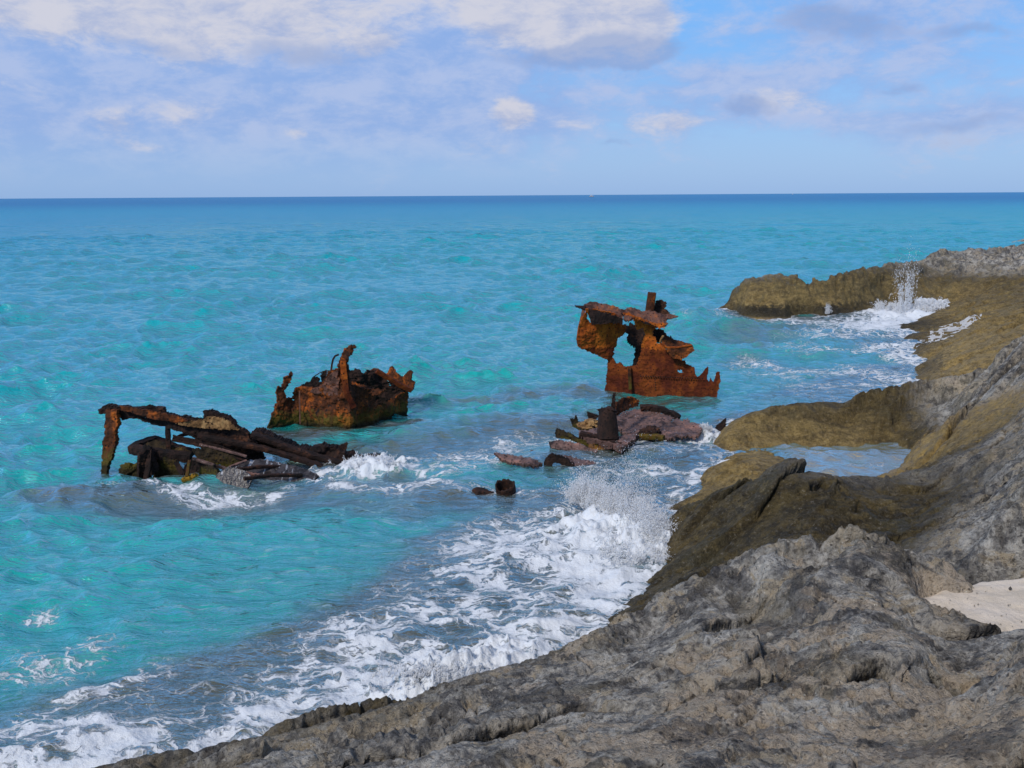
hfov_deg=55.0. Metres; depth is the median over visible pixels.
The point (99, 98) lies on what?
sky
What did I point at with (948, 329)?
backwash
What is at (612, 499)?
wave splash
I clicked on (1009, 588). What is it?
gravel
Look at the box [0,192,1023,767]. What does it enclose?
sea
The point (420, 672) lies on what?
foam spatter
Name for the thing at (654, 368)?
hull fragment
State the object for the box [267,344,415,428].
bow fragment
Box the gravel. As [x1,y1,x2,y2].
[933,586,1021,626]
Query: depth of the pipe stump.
15.25 m
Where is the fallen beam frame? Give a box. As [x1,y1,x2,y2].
[98,403,362,487]
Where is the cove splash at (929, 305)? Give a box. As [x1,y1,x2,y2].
[825,248,948,313]
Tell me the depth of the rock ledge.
12.20 m
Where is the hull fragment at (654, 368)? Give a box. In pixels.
[575,292,720,396]
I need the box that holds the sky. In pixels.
[0,0,1023,198]
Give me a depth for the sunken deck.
18.38 m
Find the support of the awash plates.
on the sea
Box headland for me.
[718,243,1023,424]
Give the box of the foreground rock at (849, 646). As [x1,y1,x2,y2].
[95,484,1023,767]
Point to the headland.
(988, 284)
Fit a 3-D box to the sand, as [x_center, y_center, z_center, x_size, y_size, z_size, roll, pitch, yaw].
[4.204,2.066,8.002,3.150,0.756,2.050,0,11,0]
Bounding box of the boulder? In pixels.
[118,462,136,476]
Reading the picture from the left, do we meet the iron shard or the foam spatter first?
the foam spatter
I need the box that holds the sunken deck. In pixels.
[549,392,701,453]
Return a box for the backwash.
[916,314,981,346]
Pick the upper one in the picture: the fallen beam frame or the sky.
the sky
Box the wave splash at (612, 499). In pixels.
[552,431,680,565]
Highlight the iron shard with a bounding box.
[715,418,725,430]
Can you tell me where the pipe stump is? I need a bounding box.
[495,479,515,495]
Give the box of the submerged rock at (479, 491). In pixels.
[472,487,493,494]
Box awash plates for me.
[494,450,595,468]
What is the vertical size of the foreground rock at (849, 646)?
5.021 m
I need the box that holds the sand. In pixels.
[925,578,1023,631]
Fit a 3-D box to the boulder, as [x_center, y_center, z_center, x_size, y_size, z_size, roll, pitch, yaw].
[-6.422,1.515,16.595,0.399,0.382,0.334,-3,11,-12]
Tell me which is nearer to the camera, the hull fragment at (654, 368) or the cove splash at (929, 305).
the hull fragment at (654, 368)
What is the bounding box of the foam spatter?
[328,422,712,688]
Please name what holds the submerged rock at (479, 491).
in the sea

